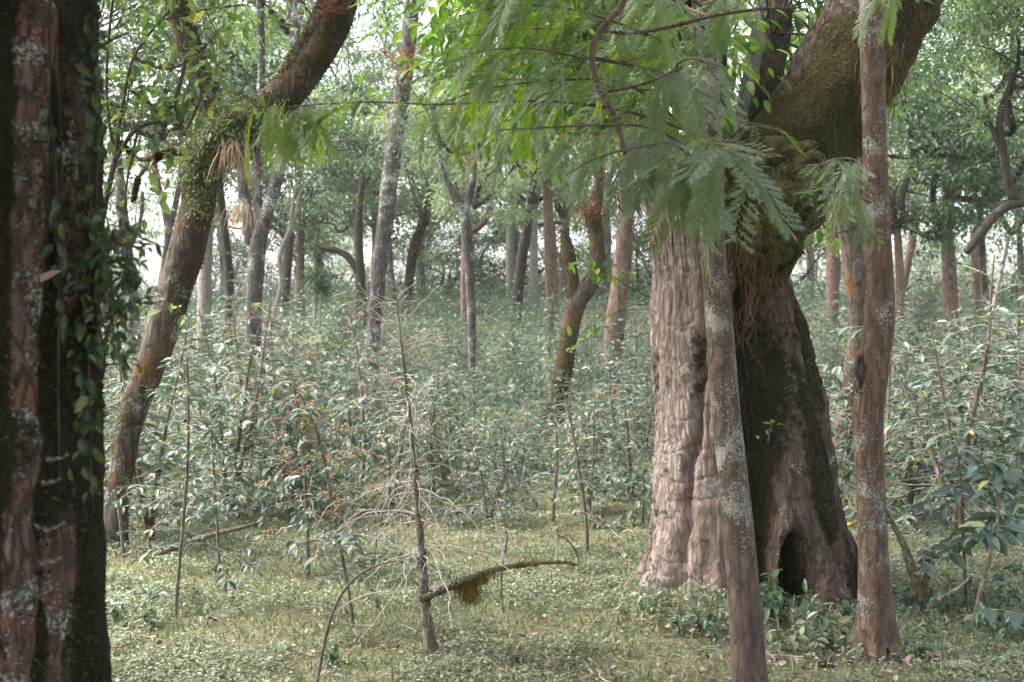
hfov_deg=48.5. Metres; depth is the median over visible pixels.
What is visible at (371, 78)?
tree
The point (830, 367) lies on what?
coffee shrub
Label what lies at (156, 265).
sky
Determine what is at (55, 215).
climbing vine
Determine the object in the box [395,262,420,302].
coffee shrub
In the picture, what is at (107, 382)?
coffee shrub
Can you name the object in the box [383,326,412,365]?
coffee shrub
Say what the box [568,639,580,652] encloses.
herb
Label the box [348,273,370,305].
coffee shrub
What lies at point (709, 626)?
pale herb
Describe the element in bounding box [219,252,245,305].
coffee shrub
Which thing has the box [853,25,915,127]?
hanging moss
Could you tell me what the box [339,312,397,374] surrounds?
coffee shrub
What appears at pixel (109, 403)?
coffee shrub
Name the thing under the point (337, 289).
coffee shrub
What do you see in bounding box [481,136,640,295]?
tree
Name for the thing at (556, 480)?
coffee shrub
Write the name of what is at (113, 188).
tree
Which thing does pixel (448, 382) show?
coffee shrub
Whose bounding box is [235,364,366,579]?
coffee shrub
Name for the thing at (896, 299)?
coffee shrub
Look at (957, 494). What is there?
broadleaf shrub
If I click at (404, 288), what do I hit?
coffee shrub
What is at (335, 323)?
coffee shrub
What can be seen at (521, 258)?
dark leaning tree
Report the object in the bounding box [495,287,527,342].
coffee shrub
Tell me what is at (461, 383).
coffee shrub
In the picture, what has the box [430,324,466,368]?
coffee shrub
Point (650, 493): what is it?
coffee shrub
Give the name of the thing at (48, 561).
cobweb
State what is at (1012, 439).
coffee shrub
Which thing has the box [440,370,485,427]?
coffee shrub
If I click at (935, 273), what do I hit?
coffee shrub
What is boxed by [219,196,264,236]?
hanging beard
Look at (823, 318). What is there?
coffee shrub
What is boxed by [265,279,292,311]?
coffee shrub
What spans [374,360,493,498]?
coffee shrub
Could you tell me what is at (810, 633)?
pale herb
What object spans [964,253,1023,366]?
coffee shrub
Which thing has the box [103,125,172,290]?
tree
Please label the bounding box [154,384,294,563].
coffee shrub
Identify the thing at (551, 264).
reddish trunk tree
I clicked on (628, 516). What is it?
coffee shrub
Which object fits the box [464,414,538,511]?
coffee shrub
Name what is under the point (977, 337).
coffee shrub
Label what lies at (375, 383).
coffee shrub
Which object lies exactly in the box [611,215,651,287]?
crest bush
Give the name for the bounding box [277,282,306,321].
coffee shrub
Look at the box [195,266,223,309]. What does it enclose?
coffee shrub
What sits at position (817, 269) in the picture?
crest bush
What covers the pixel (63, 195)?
climbing vine
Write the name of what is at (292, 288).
coffee shrub
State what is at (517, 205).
tree
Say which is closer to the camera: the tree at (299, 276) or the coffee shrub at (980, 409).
the coffee shrub at (980, 409)
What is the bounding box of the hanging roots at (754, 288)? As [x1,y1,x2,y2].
[693,238,805,382]
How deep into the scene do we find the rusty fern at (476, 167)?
15.66 m
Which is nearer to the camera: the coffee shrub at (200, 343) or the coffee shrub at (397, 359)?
the coffee shrub at (397, 359)
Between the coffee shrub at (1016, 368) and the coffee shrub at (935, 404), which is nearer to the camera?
the coffee shrub at (935, 404)
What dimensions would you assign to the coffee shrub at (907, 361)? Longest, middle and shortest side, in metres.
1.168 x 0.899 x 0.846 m
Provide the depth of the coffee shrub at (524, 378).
17.98 m
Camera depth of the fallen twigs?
8.02 m
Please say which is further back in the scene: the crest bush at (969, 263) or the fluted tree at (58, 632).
the crest bush at (969, 263)
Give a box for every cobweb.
[34,521,66,530]
[38,557,60,564]
[46,453,67,460]
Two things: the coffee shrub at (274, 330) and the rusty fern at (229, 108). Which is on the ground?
the coffee shrub at (274, 330)
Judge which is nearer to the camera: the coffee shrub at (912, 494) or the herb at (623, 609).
the herb at (623, 609)
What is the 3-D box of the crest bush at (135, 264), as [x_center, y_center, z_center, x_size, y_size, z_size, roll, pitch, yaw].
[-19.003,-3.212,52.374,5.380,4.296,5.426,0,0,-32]
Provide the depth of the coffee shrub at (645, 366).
18.36 m
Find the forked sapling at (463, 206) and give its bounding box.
[368,56,516,414]
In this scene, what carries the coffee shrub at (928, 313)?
on the ground
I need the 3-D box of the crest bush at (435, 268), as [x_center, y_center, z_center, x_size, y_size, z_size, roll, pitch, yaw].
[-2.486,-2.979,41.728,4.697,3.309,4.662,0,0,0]
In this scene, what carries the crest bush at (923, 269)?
on the ground
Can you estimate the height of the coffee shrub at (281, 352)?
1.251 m
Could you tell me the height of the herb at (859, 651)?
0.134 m
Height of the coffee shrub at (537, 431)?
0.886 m
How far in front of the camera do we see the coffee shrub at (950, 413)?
12.72 m
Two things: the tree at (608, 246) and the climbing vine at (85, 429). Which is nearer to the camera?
the climbing vine at (85, 429)
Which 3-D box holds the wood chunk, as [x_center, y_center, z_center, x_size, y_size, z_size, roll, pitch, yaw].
[1.517,1.550,5.461,0.097,0.075,0.080,0,0,0]
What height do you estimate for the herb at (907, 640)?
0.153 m
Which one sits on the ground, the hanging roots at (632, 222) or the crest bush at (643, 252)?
the crest bush at (643, 252)
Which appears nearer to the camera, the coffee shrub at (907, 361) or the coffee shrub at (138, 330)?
the coffee shrub at (907, 361)
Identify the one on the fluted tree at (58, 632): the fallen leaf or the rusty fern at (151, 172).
the fallen leaf
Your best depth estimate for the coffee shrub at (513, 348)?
19.66 m
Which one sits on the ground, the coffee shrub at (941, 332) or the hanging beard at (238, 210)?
the coffee shrub at (941, 332)
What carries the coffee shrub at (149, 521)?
on the ground
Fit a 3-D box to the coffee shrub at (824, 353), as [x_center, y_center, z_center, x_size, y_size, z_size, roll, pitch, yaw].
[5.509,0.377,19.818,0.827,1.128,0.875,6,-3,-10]
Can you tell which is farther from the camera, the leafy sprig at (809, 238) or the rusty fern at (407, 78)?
the rusty fern at (407, 78)
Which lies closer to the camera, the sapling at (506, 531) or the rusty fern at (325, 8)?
the sapling at (506, 531)
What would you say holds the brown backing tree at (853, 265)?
on the ground
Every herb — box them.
[108,591,210,636]
[318,641,339,663]
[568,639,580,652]
[592,578,671,631]
[646,594,729,644]
[717,599,863,658]
[760,568,816,627]
[782,593,856,639]
[807,640,893,663]
[817,601,1023,652]
[845,574,1023,620]
[886,631,942,664]
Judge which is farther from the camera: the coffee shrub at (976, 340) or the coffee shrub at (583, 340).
the coffee shrub at (583, 340)
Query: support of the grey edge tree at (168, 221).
on the ground
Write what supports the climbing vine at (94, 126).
attached to the fluted tree at (58, 632)
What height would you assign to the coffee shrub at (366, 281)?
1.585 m
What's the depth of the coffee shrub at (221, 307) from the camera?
30.78 m
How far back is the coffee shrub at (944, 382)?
13.74 m
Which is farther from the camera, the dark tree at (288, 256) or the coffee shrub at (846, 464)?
the dark tree at (288, 256)
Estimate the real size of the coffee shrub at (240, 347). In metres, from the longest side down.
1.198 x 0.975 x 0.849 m
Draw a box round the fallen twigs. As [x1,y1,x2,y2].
[104,490,1010,681]
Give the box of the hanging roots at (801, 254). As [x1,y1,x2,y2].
[764,170,847,284]
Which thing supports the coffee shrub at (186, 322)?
on the ground
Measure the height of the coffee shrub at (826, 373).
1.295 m
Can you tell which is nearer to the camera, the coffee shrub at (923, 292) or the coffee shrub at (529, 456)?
the coffee shrub at (529, 456)
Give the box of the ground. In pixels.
[101,288,1023,681]
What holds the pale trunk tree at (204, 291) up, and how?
on the ground
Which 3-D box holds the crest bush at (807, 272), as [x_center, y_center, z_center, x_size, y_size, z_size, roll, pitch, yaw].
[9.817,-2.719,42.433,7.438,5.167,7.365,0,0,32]
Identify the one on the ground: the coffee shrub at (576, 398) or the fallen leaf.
the coffee shrub at (576, 398)
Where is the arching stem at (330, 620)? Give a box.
[316,560,397,681]
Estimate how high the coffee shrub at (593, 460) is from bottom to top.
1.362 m
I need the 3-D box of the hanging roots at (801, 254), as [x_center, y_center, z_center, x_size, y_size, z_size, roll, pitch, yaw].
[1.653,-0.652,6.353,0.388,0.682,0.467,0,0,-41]
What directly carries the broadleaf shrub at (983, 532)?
on the ground
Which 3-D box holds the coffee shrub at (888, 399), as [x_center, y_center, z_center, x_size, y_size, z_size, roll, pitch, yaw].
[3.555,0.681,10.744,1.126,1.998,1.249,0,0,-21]
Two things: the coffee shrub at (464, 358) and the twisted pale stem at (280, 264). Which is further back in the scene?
the twisted pale stem at (280, 264)
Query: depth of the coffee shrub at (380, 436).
10.15 m
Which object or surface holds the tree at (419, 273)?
on the ground
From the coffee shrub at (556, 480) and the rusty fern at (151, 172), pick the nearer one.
the coffee shrub at (556, 480)
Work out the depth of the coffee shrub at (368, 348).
16.19 m
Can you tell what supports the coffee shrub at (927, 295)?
on the ground
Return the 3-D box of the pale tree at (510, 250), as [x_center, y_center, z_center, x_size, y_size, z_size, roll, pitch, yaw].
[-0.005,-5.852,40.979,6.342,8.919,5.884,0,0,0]
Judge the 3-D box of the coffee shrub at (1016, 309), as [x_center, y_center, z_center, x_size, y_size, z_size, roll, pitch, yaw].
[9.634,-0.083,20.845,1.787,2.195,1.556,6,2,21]
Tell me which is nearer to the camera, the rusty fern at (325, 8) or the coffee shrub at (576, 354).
the rusty fern at (325, 8)
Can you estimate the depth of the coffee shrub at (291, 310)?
19.34 m
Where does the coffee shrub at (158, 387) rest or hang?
on the ground
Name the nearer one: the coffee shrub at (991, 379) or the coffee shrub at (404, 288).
the coffee shrub at (991, 379)
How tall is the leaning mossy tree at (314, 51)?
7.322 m
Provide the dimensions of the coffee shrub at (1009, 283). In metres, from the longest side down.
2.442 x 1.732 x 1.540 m
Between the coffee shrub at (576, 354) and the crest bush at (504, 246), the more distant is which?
the crest bush at (504, 246)
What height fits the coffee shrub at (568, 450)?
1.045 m
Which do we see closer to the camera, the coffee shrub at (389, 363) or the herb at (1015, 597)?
the herb at (1015, 597)
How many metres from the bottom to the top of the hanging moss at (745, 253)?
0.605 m
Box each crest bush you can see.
[110,238,156,299]
[193,228,268,301]
[212,211,351,300]
[269,216,396,297]
[365,226,453,293]
[393,218,502,295]
[400,203,529,290]
[438,204,588,292]
[556,201,652,296]
[558,231,642,278]
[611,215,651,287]
[632,233,651,274]
[790,225,844,301]
[790,229,844,299]
[819,222,967,300]
[892,199,1023,308]
[892,226,1002,297]
[911,232,1016,301]
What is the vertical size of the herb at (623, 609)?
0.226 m
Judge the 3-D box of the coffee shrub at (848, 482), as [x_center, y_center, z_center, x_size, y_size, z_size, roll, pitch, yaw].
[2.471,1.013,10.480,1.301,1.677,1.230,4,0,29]
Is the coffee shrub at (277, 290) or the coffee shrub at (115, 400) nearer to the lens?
the coffee shrub at (115, 400)
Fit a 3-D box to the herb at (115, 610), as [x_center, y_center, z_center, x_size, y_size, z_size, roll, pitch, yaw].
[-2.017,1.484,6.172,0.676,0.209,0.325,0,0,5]
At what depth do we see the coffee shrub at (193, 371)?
17.67 m
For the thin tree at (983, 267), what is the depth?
20.46 m
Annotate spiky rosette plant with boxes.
[298,261,338,331]
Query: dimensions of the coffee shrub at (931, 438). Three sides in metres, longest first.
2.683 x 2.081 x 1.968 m
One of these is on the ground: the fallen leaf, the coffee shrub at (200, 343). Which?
the coffee shrub at (200, 343)
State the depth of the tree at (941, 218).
19.14 m
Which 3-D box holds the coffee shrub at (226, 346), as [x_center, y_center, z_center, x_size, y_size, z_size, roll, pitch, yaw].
[-2.459,0.770,10.116,2.023,2.485,1.762,2,0,-11]
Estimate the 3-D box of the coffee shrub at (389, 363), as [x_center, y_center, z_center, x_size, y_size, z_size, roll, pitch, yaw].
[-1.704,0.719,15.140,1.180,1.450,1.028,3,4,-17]
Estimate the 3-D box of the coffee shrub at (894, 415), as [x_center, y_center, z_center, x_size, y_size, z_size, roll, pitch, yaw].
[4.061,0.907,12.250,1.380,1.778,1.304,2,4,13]
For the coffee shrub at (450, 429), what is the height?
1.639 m
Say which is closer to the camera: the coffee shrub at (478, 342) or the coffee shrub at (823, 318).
the coffee shrub at (478, 342)
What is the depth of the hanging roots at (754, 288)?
6.36 m
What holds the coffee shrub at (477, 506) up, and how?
on the ground
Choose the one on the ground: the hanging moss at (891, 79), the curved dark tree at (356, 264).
the curved dark tree at (356, 264)
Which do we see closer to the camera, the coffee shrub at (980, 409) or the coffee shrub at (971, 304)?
the coffee shrub at (980, 409)
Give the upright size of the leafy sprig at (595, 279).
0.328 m
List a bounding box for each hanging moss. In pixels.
[447,568,501,610]
[649,205,691,279]
[726,207,760,290]
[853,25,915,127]
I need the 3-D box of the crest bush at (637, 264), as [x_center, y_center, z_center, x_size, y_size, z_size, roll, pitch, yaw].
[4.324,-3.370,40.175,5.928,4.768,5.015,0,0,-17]
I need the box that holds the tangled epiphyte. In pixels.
[77,32,170,387]
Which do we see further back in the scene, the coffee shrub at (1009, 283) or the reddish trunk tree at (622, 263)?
the coffee shrub at (1009, 283)
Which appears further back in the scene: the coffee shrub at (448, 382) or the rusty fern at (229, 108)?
the coffee shrub at (448, 382)
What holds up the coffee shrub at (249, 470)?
on the ground
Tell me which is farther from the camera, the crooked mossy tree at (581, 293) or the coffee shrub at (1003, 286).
the coffee shrub at (1003, 286)
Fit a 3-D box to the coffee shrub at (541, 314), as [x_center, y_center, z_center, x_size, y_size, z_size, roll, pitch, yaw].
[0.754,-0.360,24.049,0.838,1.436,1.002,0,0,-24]
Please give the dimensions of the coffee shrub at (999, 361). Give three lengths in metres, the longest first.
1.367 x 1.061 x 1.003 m
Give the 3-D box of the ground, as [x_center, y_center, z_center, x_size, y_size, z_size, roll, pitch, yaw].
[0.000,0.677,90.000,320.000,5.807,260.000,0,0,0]
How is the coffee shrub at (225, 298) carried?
on the ground
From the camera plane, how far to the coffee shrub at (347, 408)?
12.82 m
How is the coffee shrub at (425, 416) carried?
on the ground
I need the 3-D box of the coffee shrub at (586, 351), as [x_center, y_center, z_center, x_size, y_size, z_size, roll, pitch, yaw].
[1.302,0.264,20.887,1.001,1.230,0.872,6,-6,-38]
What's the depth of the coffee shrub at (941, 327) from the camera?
17.66 m
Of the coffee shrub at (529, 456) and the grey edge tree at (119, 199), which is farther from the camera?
the grey edge tree at (119, 199)
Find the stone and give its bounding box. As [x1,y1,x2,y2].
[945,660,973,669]
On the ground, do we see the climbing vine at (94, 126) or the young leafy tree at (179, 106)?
the young leafy tree at (179, 106)
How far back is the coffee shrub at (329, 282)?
43.46 m
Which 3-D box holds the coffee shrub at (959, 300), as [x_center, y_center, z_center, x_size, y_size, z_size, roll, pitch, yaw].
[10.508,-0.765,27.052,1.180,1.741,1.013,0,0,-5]
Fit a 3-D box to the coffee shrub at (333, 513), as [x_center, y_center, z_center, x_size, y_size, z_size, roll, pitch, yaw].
[-0.875,0.903,6.170,0.881,1.530,1.100,0,0,39]
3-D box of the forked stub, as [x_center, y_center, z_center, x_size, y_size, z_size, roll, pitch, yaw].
[2.437,1.339,6.641,0.457,0.539,0.080,0,0,0]
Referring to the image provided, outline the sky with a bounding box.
[99,0,1023,301]
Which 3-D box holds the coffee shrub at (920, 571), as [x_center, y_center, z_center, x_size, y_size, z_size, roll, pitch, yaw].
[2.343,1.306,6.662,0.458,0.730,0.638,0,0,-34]
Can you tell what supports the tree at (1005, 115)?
on the ground
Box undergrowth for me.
[101,246,1023,506]
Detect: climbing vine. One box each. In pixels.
[21,162,88,371]
[36,107,67,314]
[50,50,72,481]
[71,13,111,247]
[72,146,106,432]
[72,379,105,508]
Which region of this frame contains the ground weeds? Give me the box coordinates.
[104,438,1023,681]
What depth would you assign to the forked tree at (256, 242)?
13.95 m
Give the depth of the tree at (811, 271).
45.87 m
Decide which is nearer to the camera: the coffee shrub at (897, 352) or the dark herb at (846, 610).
the dark herb at (846, 610)
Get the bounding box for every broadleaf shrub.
[892,442,1023,612]
[947,453,1023,633]
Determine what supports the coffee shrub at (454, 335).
on the ground
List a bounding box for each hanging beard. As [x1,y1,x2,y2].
[206,130,263,192]
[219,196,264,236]
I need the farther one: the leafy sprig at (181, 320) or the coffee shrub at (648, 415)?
the coffee shrub at (648, 415)
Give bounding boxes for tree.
[0,0,111,681]
[98,0,273,375]
[98,0,285,230]
[98,0,286,295]
[99,0,372,552]
[100,0,352,365]
[101,0,313,362]
[101,27,169,235]
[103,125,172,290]
[128,1,340,302]
[159,0,428,446]
[213,81,375,319]
[216,0,376,314]
[228,100,372,297]
[244,0,804,681]
[264,101,425,329]
[274,0,473,299]
[276,0,467,315]
[348,0,942,609]
[348,55,510,309]
[356,8,579,337]
[356,83,498,294]
[358,0,471,393]
[416,0,583,325]
[427,117,577,298]
[434,13,592,260]
[444,26,589,332]
[463,120,619,306]
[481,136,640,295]
[498,1,743,383]
[500,34,690,427]
[526,102,682,287]
[681,7,825,253]
[748,0,1020,485]
[782,0,921,262]
[792,0,931,664]
[801,160,895,297]
[808,56,958,330]
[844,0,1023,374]
[888,28,1023,370]
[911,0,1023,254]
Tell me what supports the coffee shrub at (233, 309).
on the ground
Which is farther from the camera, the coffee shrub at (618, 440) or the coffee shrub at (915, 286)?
the coffee shrub at (915, 286)
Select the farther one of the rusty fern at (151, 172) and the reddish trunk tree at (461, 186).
the reddish trunk tree at (461, 186)
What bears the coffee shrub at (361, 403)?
on the ground
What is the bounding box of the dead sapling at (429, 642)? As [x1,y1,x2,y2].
[315,280,578,661]
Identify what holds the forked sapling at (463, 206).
on the ground
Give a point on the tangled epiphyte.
(133, 279)
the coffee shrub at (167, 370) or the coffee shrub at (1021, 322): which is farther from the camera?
the coffee shrub at (167, 370)
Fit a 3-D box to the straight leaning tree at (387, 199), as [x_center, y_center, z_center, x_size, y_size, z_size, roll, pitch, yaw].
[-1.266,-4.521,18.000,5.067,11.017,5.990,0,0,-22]
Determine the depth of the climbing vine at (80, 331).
2.90 m
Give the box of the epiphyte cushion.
[155,81,295,235]
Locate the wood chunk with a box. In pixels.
[817,655,837,667]
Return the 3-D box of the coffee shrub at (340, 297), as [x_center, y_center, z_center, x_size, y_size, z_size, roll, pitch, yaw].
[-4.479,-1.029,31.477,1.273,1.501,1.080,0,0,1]
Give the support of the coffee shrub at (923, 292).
on the ground
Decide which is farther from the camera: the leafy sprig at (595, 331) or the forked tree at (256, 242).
the forked tree at (256, 242)
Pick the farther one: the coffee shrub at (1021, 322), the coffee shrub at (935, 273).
the coffee shrub at (935, 273)
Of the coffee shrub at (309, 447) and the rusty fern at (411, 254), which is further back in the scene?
the rusty fern at (411, 254)
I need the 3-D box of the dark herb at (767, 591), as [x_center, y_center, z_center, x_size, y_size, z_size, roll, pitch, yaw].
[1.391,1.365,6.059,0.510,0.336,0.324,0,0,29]
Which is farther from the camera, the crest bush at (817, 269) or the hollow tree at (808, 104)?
the crest bush at (817, 269)
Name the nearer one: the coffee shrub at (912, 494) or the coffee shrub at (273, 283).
the coffee shrub at (912, 494)
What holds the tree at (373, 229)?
on the ground
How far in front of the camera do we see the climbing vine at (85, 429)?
2.90 m
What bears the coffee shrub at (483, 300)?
on the ground
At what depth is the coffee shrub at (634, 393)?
14.99 m
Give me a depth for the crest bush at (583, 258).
55.59 m
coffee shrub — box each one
[102,367,121,460]
[103,316,258,543]
[103,351,196,476]
[104,342,157,445]
[104,374,208,522]
[104,405,136,499]
[108,330,189,419]
[108,351,262,614]
[110,311,192,382]
[129,290,340,522]
[135,323,198,388]
[144,339,247,484]
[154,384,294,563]
[168,358,236,447]
[174,296,196,349]
[175,356,206,399]
[177,320,213,370]
[178,304,224,354]
[181,292,286,468]
[184,343,297,489]
[189,262,269,379]
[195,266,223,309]
[200,339,355,523]
[205,314,298,415]
[205,339,242,405]
[214,287,239,326]
[217,322,260,368]
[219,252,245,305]
[222,366,434,626]
[227,298,356,432]
[234,352,397,519]
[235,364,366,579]
[238,261,297,347]
[241,351,328,474]
[260,332,312,398]
[262,261,277,302]
[263,323,310,368]
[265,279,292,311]
[266,308,305,377]
[270,262,312,309]
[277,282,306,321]
[289,290,428,492]
[315,300,352,351]
[317,301,368,383]
[318,271,335,300]
[318,348,405,466]
[326,280,366,324]
[326,309,359,365]
[331,281,348,314]
[335,340,397,409]
[337,379,392,447]
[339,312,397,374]
[345,341,422,427]
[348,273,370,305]
[348,378,449,518]
[350,264,371,301]
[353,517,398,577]
[359,337,404,399]
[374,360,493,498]
[382,335,415,391]
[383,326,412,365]
[391,287,414,318]
[391,365,499,487]
[393,340,427,383]
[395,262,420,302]
[410,387,471,468]
[420,283,453,336]
[421,357,465,413]
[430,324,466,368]
[433,401,545,527]
[436,365,483,447]
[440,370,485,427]
[444,321,466,347]
[446,332,498,401]
[451,329,486,375]
[458,357,482,390]
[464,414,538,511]
[475,268,505,325]
[476,293,494,315]
[481,397,558,479]
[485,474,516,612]
[493,334,537,383]
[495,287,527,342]
[495,337,548,397]
[499,315,531,366]
[508,384,603,525]
[517,389,566,446]
[525,389,631,552]
[530,395,601,492]
[532,293,563,352]
[533,372,630,463]
[542,310,594,382]
[544,347,601,414]
[556,396,639,516]
[560,320,593,368]
[564,343,655,506]
[574,315,613,396]
[576,325,601,375]
[577,469,652,531]
[587,406,642,479]
[608,355,654,453]
[609,301,651,383]
[617,363,652,428]
[618,328,651,392]
[623,316,644,370]
[626,293,644,322]
[630,277,650,308]
[646,457,653,494]
[797,280,824,318]
[814,310,842,360]
[814,321,847,390]
[815,331,842,379]
[817,363,922,524]
[818,362,834,410]
[820,364,891,454]
[824,254,1023,536]
[827,313,970,498]
[829,401,851,504]
[833,344,945,481]
[835,318,936,400]
[856,503,961,600]
[884,325,1015,544]
[884,356,979,517]
[886,317,1023,496]
[890,338,936,416]
[891,295,946,368]
[892,287,914,367]
[904,262,942,327]
[904,270,923,298]
[904,369,978,463]
[905,274,929,318]
[908,275,939,315]
[910,262,941,307]
[914,309,968,395]
[917,350,973,447]
[921,290,1016,429]
[922,311,962,381]
[922,313,1023,519]
[933,379,1009,477]
[934,278,979,333]
[943,299,995,366]
[954,369,1023,509]
[955,316,1010,400]
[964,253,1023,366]
[967,337,1022,390]
[976,382,1023,573]
[977,271,1017,337]
[979,320,1023,449]
[982,312,1023,408]
[985,274,1023,463]
[1000,256,1017,307]
[1005,290,1023,361]
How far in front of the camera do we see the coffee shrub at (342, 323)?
21.87 m
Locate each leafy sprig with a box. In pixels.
[131,298,192,328]
[566,303,647,350]
[568,253,651,307]
[756,420,782,441]
[804,209,863,255]
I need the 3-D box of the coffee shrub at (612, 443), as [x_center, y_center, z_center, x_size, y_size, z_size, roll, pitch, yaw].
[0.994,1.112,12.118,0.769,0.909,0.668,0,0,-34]
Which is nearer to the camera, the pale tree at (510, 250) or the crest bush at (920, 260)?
the pale tree at (510, 250)
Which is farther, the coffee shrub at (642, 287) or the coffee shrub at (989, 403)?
the coffee shrub at (642, 287)
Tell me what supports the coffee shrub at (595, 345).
on the ground
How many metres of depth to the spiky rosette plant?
29.96 m
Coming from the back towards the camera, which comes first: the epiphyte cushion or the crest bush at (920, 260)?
the crest bush at (920, 260)
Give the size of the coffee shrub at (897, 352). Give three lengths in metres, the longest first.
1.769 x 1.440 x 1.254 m
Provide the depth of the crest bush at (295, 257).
44.90 m
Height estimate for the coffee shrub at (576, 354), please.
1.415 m
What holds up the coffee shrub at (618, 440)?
on the ground
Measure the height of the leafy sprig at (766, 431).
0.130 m
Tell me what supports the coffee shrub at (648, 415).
on the ground
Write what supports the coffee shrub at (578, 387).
on the ground
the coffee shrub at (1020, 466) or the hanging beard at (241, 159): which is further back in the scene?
the coffee shrub at (1020, 466)
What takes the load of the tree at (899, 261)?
on the ground
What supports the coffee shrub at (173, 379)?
on the ground
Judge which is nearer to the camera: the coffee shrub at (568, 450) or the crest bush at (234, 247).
the coffee shrub at (568, 450)
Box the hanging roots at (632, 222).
[606,193,677,290]
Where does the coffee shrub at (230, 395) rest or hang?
on the ground
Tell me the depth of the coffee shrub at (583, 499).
8.39 m
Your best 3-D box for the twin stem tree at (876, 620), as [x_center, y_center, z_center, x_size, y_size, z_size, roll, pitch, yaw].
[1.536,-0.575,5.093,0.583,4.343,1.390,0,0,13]
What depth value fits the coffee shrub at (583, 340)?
21.89 m
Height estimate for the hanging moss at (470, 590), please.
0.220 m
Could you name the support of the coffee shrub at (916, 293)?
on the ground
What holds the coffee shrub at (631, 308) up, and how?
on the ground
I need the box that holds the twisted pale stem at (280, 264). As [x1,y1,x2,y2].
[264,165,321,356]
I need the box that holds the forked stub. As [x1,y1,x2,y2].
[890,524,967,610]
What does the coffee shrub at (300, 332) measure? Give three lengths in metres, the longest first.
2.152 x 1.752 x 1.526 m
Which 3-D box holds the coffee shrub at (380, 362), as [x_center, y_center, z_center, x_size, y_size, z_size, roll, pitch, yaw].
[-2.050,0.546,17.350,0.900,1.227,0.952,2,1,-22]
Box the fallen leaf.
[39,270,60,282]
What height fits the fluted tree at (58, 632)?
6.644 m
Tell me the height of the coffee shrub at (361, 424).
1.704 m
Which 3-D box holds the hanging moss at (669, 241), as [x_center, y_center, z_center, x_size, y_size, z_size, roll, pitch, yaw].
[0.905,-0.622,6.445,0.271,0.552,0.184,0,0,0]
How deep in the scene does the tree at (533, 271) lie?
35.90 m
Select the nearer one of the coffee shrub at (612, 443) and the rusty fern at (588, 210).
the coffee shrub at (612, 443)
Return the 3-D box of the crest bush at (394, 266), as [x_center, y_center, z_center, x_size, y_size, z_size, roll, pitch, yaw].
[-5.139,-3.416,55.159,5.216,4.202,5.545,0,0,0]
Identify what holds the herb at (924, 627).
on the ground
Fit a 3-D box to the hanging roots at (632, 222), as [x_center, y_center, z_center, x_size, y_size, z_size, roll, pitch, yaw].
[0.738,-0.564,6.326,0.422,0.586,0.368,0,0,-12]
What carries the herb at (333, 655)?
on the ground
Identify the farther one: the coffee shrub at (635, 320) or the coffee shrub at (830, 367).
the coffee shrub at (635, 320)
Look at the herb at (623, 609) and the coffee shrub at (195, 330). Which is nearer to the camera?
the herb at (623, 609)
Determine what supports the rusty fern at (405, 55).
attached to the straight leaning tree at (387, 199)
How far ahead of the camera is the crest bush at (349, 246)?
54.95 m
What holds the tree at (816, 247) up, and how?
on the ground
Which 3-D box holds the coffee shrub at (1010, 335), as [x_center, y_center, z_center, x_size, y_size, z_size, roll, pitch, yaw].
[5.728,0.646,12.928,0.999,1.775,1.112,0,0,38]
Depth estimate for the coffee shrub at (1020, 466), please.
10.18 m
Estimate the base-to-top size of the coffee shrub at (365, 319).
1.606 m
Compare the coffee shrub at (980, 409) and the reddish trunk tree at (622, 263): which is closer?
the coffee shrub at (980, 409)
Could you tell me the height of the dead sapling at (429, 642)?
1.890 m
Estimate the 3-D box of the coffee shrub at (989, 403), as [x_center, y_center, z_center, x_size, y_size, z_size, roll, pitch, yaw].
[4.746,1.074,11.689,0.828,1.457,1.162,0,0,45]
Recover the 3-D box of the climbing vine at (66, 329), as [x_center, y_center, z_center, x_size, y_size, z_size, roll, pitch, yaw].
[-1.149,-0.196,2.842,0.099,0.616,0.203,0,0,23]
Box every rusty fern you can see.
[127,164,174,193]
[209,93,237,120]
[307,0,353,22]
[378,45,439,88]
[378,61,422,97]
[396,233,427,259]
[455,156,492,179]
[563,199,612,231]
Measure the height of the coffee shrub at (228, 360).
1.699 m
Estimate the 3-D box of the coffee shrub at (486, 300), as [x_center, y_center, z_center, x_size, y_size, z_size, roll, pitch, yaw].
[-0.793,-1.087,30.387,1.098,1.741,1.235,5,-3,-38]
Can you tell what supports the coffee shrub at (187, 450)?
on the ground
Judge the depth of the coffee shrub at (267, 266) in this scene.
25.09 m
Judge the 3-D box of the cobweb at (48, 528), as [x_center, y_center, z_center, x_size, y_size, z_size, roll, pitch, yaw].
[-1.147,0.458,2.821,0.074,0.032,0.030,0,0,0]
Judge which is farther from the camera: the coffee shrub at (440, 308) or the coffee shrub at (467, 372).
the coffee shrub at (440, 308)

